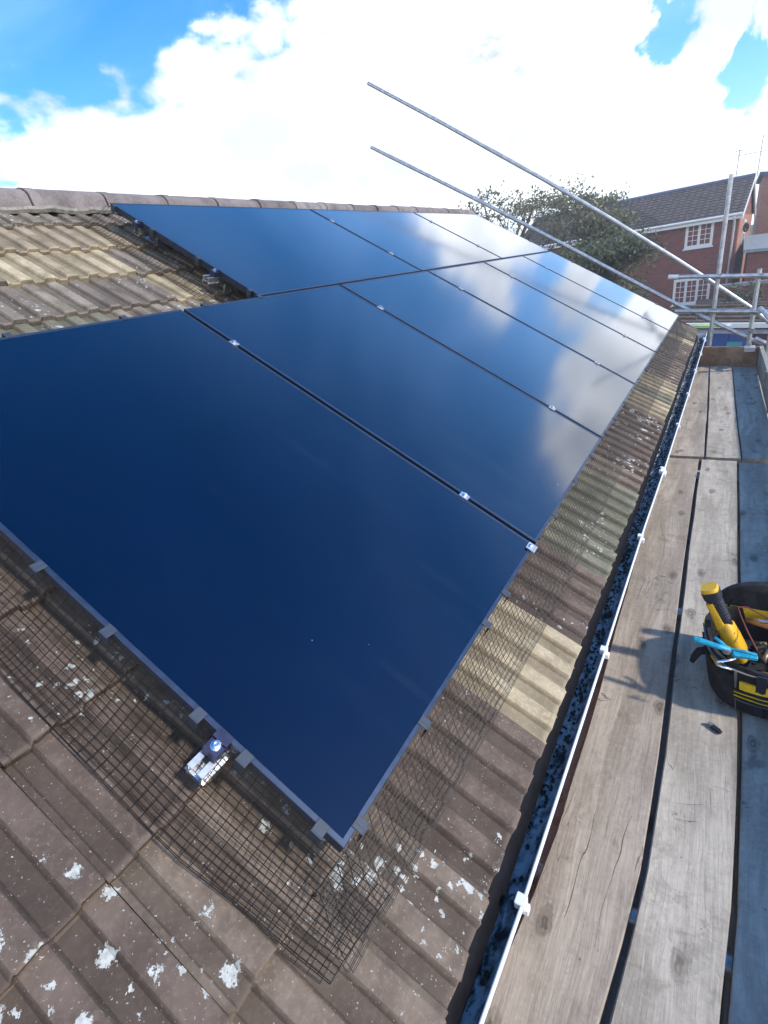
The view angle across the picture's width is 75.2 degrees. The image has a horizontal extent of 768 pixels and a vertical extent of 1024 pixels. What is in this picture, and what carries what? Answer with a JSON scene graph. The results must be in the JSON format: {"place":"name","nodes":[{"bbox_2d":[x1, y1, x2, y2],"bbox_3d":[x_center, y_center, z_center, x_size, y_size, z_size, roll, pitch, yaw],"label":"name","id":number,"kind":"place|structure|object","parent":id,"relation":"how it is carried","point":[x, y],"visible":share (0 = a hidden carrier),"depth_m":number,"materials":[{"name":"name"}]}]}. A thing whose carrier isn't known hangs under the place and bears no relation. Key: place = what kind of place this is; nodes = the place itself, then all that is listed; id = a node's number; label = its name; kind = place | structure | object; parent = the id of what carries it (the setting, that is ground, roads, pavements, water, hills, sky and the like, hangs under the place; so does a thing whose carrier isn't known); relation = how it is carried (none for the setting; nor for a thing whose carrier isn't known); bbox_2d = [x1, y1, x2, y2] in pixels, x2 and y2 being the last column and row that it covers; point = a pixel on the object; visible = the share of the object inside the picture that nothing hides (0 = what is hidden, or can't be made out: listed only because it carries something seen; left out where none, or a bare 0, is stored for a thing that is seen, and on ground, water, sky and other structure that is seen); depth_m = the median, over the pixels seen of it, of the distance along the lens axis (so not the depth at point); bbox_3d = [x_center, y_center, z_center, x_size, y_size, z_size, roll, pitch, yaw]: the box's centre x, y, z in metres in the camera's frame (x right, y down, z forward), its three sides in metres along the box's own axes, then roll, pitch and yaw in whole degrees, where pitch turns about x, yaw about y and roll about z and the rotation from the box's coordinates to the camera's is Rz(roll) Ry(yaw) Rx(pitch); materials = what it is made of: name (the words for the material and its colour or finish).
{"place":"outdoors","nodes":[
{"label":"outdoors","id":0,"kind":"place"},
{"bbox_2d":[0,0,767,235],"label":"sky","id":1,"kind":"structure","parent":0,"point":[231,99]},
{"bbox_2d":[484,458,698,1023],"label":"scaffold board","id":2,"kind":"object","parent":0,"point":[562,959],"visible":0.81,"depth_m":1.50,"materials":[{"name":"beige wood"}]},
{"bbox_2d":[524,173,755,310],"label":"neighbour house","id":3,"kind":"structure","parent":0,"point":[689,219],"depth_m":24.21,"materials":[{"name":"red brick"}]},
{"bbox_2d":[670,279,709,306],"bbox_3d":[15.018,-10.767,24.418,1.660,1.240,0.150,11,31,36],"label":"window","id":4,"kind":"structure","parent":3,"relation":"in","point":[697,285],"depth_m":24.45,"materials":[{"name":"white plastic"}]},
{"bbox_2d":[682,222,714,250],"bbox_3d":[14.740,-12.933,23.348,1.230,1.100,0.150,11,31,36],"label":"window","id":5,"kind":"structure","parent":3,"relation":"in","point":[698,246],"depth_m":23.38,"materials":[{"name":"white plastic"}]},
{"bbox_2d":[734,150,742,176],"bbox_3d":[17.126,-16.870,24.132,0.366,1.101,0.403,-1,26,17],"label":"tv aerial","id":6,"kind":"object","parent":3,"relation":"on","point":[738,160],"visible":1,"depth_m":24.05,"materials":[{"name":"metal"}]},
{"bbox_2d":[740,220,746,245],"bbox_3d":[17.674,-13.733,24.512,0.038,1.100,1.080,11,31,36],"label":"window","id":7,"kind":"structure","parent":3,"relation":"in","point":[743,233],"depth_m":24.34,"materials":[{"name":"white plastic"}]},
{"bbox_2d":[741,223,748,231],"bbox_3d":[16.724,-13.223,23.221,0.289,0.396,0.413,-20,27,-23],"label":"satellite dish","id":8,"kind":"object","parent":3,"relation":"attached to","point":[745,227],"visible":0.96,"depth_m":23.20,"materials":[{"name":"black metal"}]},
{"bbox_2d":[738,135,767,175],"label":"tv aerial","id":9,"kind":"object","parent":3,"relation":"attached to","point":[760,154],"visible":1,"depth_m":23.84,"materials":[{"name":"metal"}]},
{"bbox_2d":[600,381,708,1023],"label":"scaffold board","id":10,"kind":"object","parent":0,"point":[608,1009],"visible":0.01,"depth_m":1.67,"materials":[{"name":"grey wood"}]},
{"bbox_2d":[533,861,732,977],"bbox_3d":[0.818,1.099,1.227,1.250,0.048,0.048,8,30,32],"label":"scaffold tube","id":11,"kind":"object","parent":10,"relation":"on","point":[729,956],"depth_m":1.31,"materials":[{"name":"metal"}]},
{"bbox_2d":[621,598,681,618],"bbox_3d":[1.550,0.500,2.259,1.250,0.048,0.048,8,30,32],"label":"scaffold tube","id":12,"kind":"object","parent":10,"relation":"on","point":[679,612],"depth_m":2.34,"materials":[{"name":"metal"}]},
{"bbox_2d":[609,459,737,1023],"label":"scaffold board","id":13,"kind":"object","parent":10,"relation":"on","point":[673,969],"visible":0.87,"depth_m":1.43,"materials":[{"name":"grey wood"}]},
{"bbox_2d":[707,721,721,733],"bbox_3d":[1.133,0.739,1.709,0.020,0.019,0.048,-18,26,-18],"label":"dropped fixing","id":14,"kind":"object","parent":13,"relation":"on","point":[716,729],"visible":1,"depth_m":1.70,"materials":[{"name":"black metal"}]},
{"bbox_3d":[2.648,-0.400,3.806,1.250,0.048,0.048,8,30,32],"label":"scaffold tube","id":15,"kind":"object","parent":10,"relation":"on","visible":0},
{"bbox_2d":[669,366,708,460],"bbox_3d":[3.127,-1.112,5.037,0.233,0.041,3.262,7,29,31],"label":"scaffold board","id":16,"kind":"object","parent":15,"relation":"on","point":[689,442],"visible":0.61,"depth_m":4.43,"materials":[{"name":"grey wood"}]},
{"bbox_3d":[3.380,-0.999,4.838,1.250,0.048,0.048,8,30,32],"label":"scaffold tube","id":17,"kind":"object","parent":10,"relation":"on","visible":0},
{"bbox_2d":[705,366,740,462],"bbox_3d":[3.308,-1.075,4.892,0.222,0.041,3.217,7,29,31],"label":"scaffold board","id":18,"kind":"object","parent":17,"relation":"on","point":[722,442],"visible":0.99,"depth_m":4.41,"materials":[{"name":"grey wood"}]},
{"bbox_2d":[695,297,741,304],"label":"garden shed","id":19,"kind":"structure","parent":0,"point":[704,301],"depth_m":22.24,"materials":[{"name":"grey"}]},
{"bbox_2d":[719,380,767,1023],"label":"scaffold board","id":20,"kind":"object","parent":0,"point":[726,989],"visible":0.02,"depth_m":1.41,"materials":[{"name":"grey wood"}]},
{"bbox_2d":[727,462,767,1023],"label":"scaffold board","id":21,"kind":"object","parent":20,"relation":"on","point":[748,999],"visible":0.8,"depth_m":1.42,"materials":[{"name":"grey wood"}]},
{"bbox_2d":[690,581,767,718],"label":"tool bag","id":22,"kind":"object","parent":21,"relation":"on","point":[741,688],"visible":0.81,"depth_m":1.83,"materials":[{"name":"black fabric"}]},
{"bbox_2d":[692,636,757,660],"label":"wire cutters","id":23,"kind":"object","parent":22,"relation":"in","point":[735,652],"visible":1,"depth_m":1.69,"materials":[{"name":"blue plastic"}]},
{"bbox_2d":[714,658,736,670],"bbox_3d":[1.138,0.507,1.662,0.063,0.041,0.025,-3,26,14],"label":"hex key","id":24,"kind":"object","parent":23,"relation":"attached to","point":[723,661],"visible":1,"depth_m":1.66,"materials":[{"name":"silver metal"}]},
{"bbox_2d":[701,582,751,667],"bbox_3d":[1.278,0.431,1.859,0.201,0.345,0.088,8,30,32],"label":"power tool","id":25,"kind":"object","parent":22,"relation":"in","point":[729,632],"visible":0.9,"depth_m":1.84,"materials":[{"name":"yellow plastic"}]},
{"bbox_2d":[737,606,767,650],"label":"cord","id":26,"kind":"object","parent":22,"relation":"in","point":[745,625],"visible":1,"depth_m":1.85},
{"bbox_2d":[746,618,767,628],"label":"hand tool","id":27,"kind":"object","parent":22,"relation":"in","point":[762,623],"visible":1,"depth_m":1.87,"materials":[{"name":"orange wood"}]},
{"bbox_2d":[752,641,767,672],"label":"loose fittings","id":28,"kind":"object","parent":22,"relation":"in","point":[759,644],"visible":0.45,"depth_m":1.83,"materials":[{"name":"metal"}]},
{"bbox_2d":[732,366,767,463],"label":"scaffold board","id":29,"kind":"object","parent":20,"relation":"on","point":[752,420],"visible":0.95,"depth_m":4.38,"materials":[{"name":"grey wood"}]},
{"bbox_2d":[698,346,758,366],"bbox_3d":[4.138,-1.878,6.019,0.038,0.226,0.627,-26,30,-32],"label":"end board","id":30,"kind":"object","parent":29,"relation":"on","point":[737,356],"visible":0.94,"depth_m":6.00,"materials":[{"name":"brown wood"}]},
{"bbox_2d":[744,343,755,351],"bbox_3d":[4.245,-1.913,5.790,0.105,0.080,0.170,8,30,32],"label":"board clip","id":31,"kind":"object","parent":30,"relation":"attached to","point":[750,348],"visible":1,"depth_m":5.76,"materials":[{"name":"metal"}]},
{"bbox_2d":[756,346,767,411],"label":"toe board","id":32,"kind":"object","parent":29,"relation":"on","point":[762,364],"visible":0.98,"depth_m":5.15,"materials":[{"name":"grey wood"}]},
{"bbox_2d":[763,371,767,383],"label":"toe board bracket","id":33,"kind":"object","parent":32,"relation":"attached to","point":[765,376],"visible":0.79,"depth_m":4.78,"materials":[{"name":"metal"}]},
{"bbox_2d":[752,171,767,234],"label":"brick house","id":34,"kind":"structure","parent":0,"point":[760,224],"depth_m":27.69,"materials":[{"name":"red brick"}]},
{"label":"ground","id":35,"kind":"structure","parent":0,"visible":0},
{"bbox_2d":[0,187,706,1023],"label":"house","id":36,"kind":"structure","parent":35,"relation":"on","point":[112,911],"depth_m":1.01,"materials":[{"name":"tile"}]},
{"bbox_2d":[132,219,491,246],"bbox_3d":[-0.006,-2.691,4.702,0.125,0.140,5.325,35,41,14],"label":"mounting rail","id":37,"kind":"object","parent":36,"relation":"attached to","point":[136,223],"visible":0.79,"depth_m":2.75,"materials":[{"name":"metal"}]},
{"bbox_2d":[202,240,531,294],"bbox_3d":[0.456,-2.350,4.546,0.125,0.140,5.364,35,41,14],"label":"mounting rail","id":38,"kind":"object","parent":36,"relation":"attached to","point":[215,271],"visible":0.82,"depth_m":2.58,"materials":[{"name":"metal"}]},
{"bbox_2d":[110,203,420,297],"bbox_3d":[-0.626,-1.768,3.295,1.128,0.031,1.739,35,41,14],"label":"solar panel","id":39,"kind":"object","parent":38,"relation":"attached to","point":[265,251],"visible":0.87,"depth_m":3.08,"materials":[{"name":"blue glass"}]},
{"bbox_2d":[82,204,254,304],"bbox_3d":[-1.139,-1.338,2.623,1.151,0.115,0.177,35,41,14],"label":"bird proofing wire mesh","id":40,"kind":"object","parent":39,"relation":"attached to","point":[247,292],"visible":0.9,"depth_m":2.63,"materials":[{"name":"black metal"}]},
{"bbox_2d":[310,209,501,271],"bbox_3d":[0.293,-2.520,4.589,1.128,0.031,1.739,35,41,14],"label":"solar panel","id":41,"kind":"object","parent":38,"relation":"attached to","point":[417,241],"visible":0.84,"depth_m":4.44,"materials":[{"name":"blue glass"}]},
{"bbox_2d":[413,212,548,258],"bbox_3d":[1.212,-3.273,5.884,1.128,0.031,1.739,35,41,14],"label":"solar panel","id":42,"kind":"object","parent":38,"relation":"attached to","point":[493,238],"visible":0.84,"depth_m":5.77,"materials":[{"name":"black glass"}]},
{"bbox_2d":[228,261,573,346],"bbox_3d":[0.533,-1.669,3.821,0.125,0.140,6.968,35,41,14],"label":"mounting rail","id":43,"kind":"object","parent":36,"relation":"attached to","point":[234,343],"visible":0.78,"depth_m":2.50,"materials":[{"name":"metal"}]},
{"bbox_2d":[184,303,656,785],"bbox_3d":[1.439,-1.017,3.535,0.125,0.140,7.000,35,41,14],"label":"mounting rail","id":44,"kind":"object","parent":36,"relation":"attached to","point":[215,747],"visible":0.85,"depth_m":0.95,"materials":[{"name":"metal"}]},
{"bbox_2d":[0,309,530,852],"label":"solar panel","id":45,"kind":"object","parent":44,"relation":"attached to","point":[294,591],"visible":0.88,"depth_m":1.33,"materials":[{"name":"blue glass"}]},
{"bbox_2d":[1,294,262,337],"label":"clips","id":46,"kind":"object","parent":45,"relation":"attached to","point":[8,334],"visible":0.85,"depth_m":1.94,"materials":[{"name":"grey metal"}]},
{"bbox_2d":[0,532,389,984],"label":"bird proofing wire mesh","id":47,"kind":"object","parent":45,"relation":"attached to","point":[244,759],"visible":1,"depth_m":0.94,"materials":[{"name":"black metal"}]},
{"bbox_2d":[318,316,686,972],"bbox_3d":[1.763,-0.772,3.414,0.196,0.118,7.008,35,41,14],"label":"wire mesh","id":48,"kind":"object","parent":45,"relation":"attached to","point":[360,824],"visible":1,"depth_m":1.31,"materials":[{"name":"black metal"}]},
{"bbox_2d":[526,542,537,559],"bbox_3d":[0.499,0.131,1.711,0.034,0.048,0.040,35,41,14],"label":"end clamp","id":49,"kind":"object","parent":45,"relation":"attached to","point":[530,546],"visible":0.98,"depth_m":1.70,"materials":[{"name":"metal"}]},
{"bbox_2d":[184,285,601,544],"bbox_3d":[0.125,-0.619,2.375,1.760,0.031,1.134,35,41,14],"label":"solar panel","id":50,"kind":"object","parent":44,"relation":"attached to","point":[514,459],"visible":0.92,"depth_m":2.24,"materials":[{"name":"blue glass"}]},
{"bbox_2d":[340,271,634,437],"bbox_3d":[0.727,-1.112,3.224,1.760,0.031,1.134,35,41,14],"label":"solar panel","id":51,"kind":"object","parent":44,"relation":"attached to","point":[579,389],"visible":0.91,"depth_m":3.12,"materials":[{"name":"blue glass"}]},
{"bbox_2d":[428,262,655,384],"bbox_3d":[1.329,-1.605,4.072,1.760,0.031,1.134,35,41,14],"label":"solar panel","id":52,"kind":"object","parent":44,"relation":"attached to","point":[619,354],"visible":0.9,"depth_m":3.99,"materials":[{"name":"blue glass"}]},
{"bbox_2d":[484,256,668,351],"bbox_3d":[1.932,-2.099,4.921,1.760,0.031,1.134,35,41,14],"label":"solar panel","id":53,"kind":"object","parent":44,"relation":"attached to","point":[639,329],"visible":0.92,"depth_m":4.85,"materials":[{"name":"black glass"}]},
{"bbox_2d":[524,251,678,330],"bbox_3d":[2.534,-2.592,5.770,1.760,0.031,1.134,35,41,14],"label":"solar panel","id":54,"kind":"object","parent":44,"relation":"attached to","point":[657,314],"visible":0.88,"depth_m":5.71,"materials":[{"name":"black glass"}]},
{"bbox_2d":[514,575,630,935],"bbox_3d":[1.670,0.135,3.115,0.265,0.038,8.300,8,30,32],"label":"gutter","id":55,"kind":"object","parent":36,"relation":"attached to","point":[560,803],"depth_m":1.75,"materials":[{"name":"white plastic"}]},
{"bbox_2d":[458,172,593,251],"bbox_3d":[5.121,-7.818,18.351,6.039,7.565,5.447,-16,26,-15],"label":"garden tree","id":56,"kind":"object","parent":35,"relation":"on","point":[523,209],"visible":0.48,"depth_m":15.85,"materials":[{"name":"green plant"}]},
{"bbox_2d":[535,182,630,260],"bbox_3d":[7.162,-7.687,17.943,3.198,7.083,4.332,8,30,32],"label":"garden tree","id":57,"kind":"object","parent":35,"relation":"on","point":[599,201],"visible":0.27,"depth_m":16.19,"materials":[{"name":"green plant"}]},
{"bbox_2d":[557,198,646,286],"bbox_3d":[7.005,-6.907,17.062,3.007,6.490,4.031,8,30,32],"label":"garden tree","id":58,"kind":"object","parent":35,"relation":"on","point":[596,223],"visible":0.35,"depth_m":15.70,"materials":[{"name":"green plant"}]},
{"bbox_2d":[547,222,667,288],"bbox_3d":[5.917,-5.436,15.093,4.140,5.800,4.218,-10,25,-2],"label":"garden tree","id":59,"kind":"object","parent":35,"relation":"on","point":[620,250],"visible":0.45,"depth_m":13.47,"materials":[{"name":"green plant"}]},
{"bbox_2d":[618,270,651,298],"bbox_3d":[7.892,-5.606,16.571,1.842,4.299,2.019,-21,27,-23],"label":"garden shrub","id":60,"kind":"object","parent":35,"relation":"on","point":[636,289],"visible":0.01,"depth_m":15.61,"materials":[{"name":"green plant"}]},
{"bbox_2d":[622,279,652,301],"bbox_3d":[8.821,-6.431,18.332,2.384,4.036,1.849,8,30,32],"label":"garden shrub","id":61,"kind":"object","parent":35,"relation":"on","point":[644,291],"depth_m":17.54,"materials":[{"name":"green plant"}]},
{"bbox_2d":[671,301,767,376],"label":"outbuilding","id":62,"kind":"structure","parent":35,"relation":"on","point":[737,322],"depth_m":12.48,"materials":[{"name":"plastic"}]},
{"bbox_2d":[691,324,730,326],"bbox_3d":[8.051,-4.604,12.361,0.904,0.110,0.060,8,30,32],"label":"lime green batten","id":63,"kind":"object","parent":62,"relation":"attached to","point":[728,325],"visible":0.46,"depth_m":12.37,"materials":[{"name":"plastic"}]},
{"bbox_2d":[708,334,728,376],"bbox_3d":[8.530,-3.241,13.152,0.410,2.795,0.040,12,32,30],"label":"door","id":64,"kind":"structure","parent":62,"relation":"in","point":[717,339],"depth_m":12.56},
{"bbox_2d":[728,334,747,375],"bbox_3d":[8.887,-3.165,12.943,0.410,2.795,0.040,12,32,30],"label":"door","id":65,"kind":"structure","parent":62,"relation":"in","point":[732,337],"depth_m":12.36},
{"bbox_2d":[751,334,767,374],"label":"door","id":66,"kind":"structure","parent":62,"relation":"in","point":[763,336],"depth_m":12.13,"materials":[{"name":"paint"}]},
{"bbox_2d":[707,173,733,346],"bbox_3d":[4.329,-1.270,6.840,0.088,5.700,0.120,8,30,32],"label":"scaffold tube","id":67,"kind":"object","parent":35,"relation":"on","point":[711,331],"visible":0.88,"depth_m":5.98,"materials":[{"name":"metal"}]},
{"bbox_2d":[370,145,762,345],"bbox_3d":[2.265,-3.841,6.936,5.332,3.290,0.048,8,30,32],"label":"scaffold tube","id":68,"kind":"object","parent":67,"relation":"attached to","point":[603,265],"visible":0.85,"depth_m":6.85,"materials":[{"name":"metal"}]},
{"bbox_2d":[367,81,767,323],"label":"scaffold tube","id":69,"kind":"object","parent":67,"relation":"attached to","point":[585,204],"visible":0.96,"depth_m":6.58,"materials":[{"name":"metal"}]},
{"bbox_2d":[719,280,766,303],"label":"garden shrub","id":70,"kind":"object","parent":35,"relation":"on","point":[748,295],"visible":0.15,"depth_m":20.13,"materials":[{"name":"green plant"}]},
{"bbox_2d":[720,279,767,301],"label":"garden wall","id":71,"kind":"structure","parent":35,"relation":"on","point":[765,286],"depth_m":21.67,"materials":[{"name":"red brick"}]},
{"bbox_2d":[742,233,767,281],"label":"side extension","id":72,"kind":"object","parent":35,"relation":"on","point":[755,248],"visible":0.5,"depth_m":21.93,"materials":[{"name":"red brick"}]},
{"bbox_2d":[746,268,763,345],"bbox_3d":[4.750,-0.759,6.831,0.086,4.672,0.110,8,30,32],"label":"scaffold tube","id":73,"kind":"object","parent":35,"relation":"on","point":[751,329],"visible":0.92,"depth_m":6.02,"materials":[{"name":"metal"}]},
{"bbox_2d":[668,273,767,278],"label":"scaffold tube","id":74,"kind":"object","parent":73,"relation":"attached to","point":[710,276],"visible":1,"depth_m":6.04,"materials":[{"name":"metal"}]},
{"bbox_2d":[674,309,767,313],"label":"scaffold tube","id":75,"kind":"object","parent":73,"relation":"attached to","point":[743,311],"visible":0.98,"depth_m":6.17,"materials":[{"name":"metal"}]},
{"bbox_2d":[754,337,766,345],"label":"scaffold tube","id":76,"kind":"object","parent":73,"relation":"attached to","point":[760,340],"visible":0.95,"depth_m":6.04,"materials":[{"name":"metal"}]},
{"bbox_2d":[758,306,767,319],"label":"scaffold tube","id":77,"kind":"object","parent":73,"relation":"attached to","point":[763,311],"visible":1,"depth_m":5.81,"materials":[{"name":"metal"}]},
{"bbox_2d":[765,336,767,356],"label":"scaffold tube","id":78,"kind":"object","parent":35,"relation":"on","point":[766,349],"depth_m":5.57,"materials":[{"name":"metal"}]}
]}

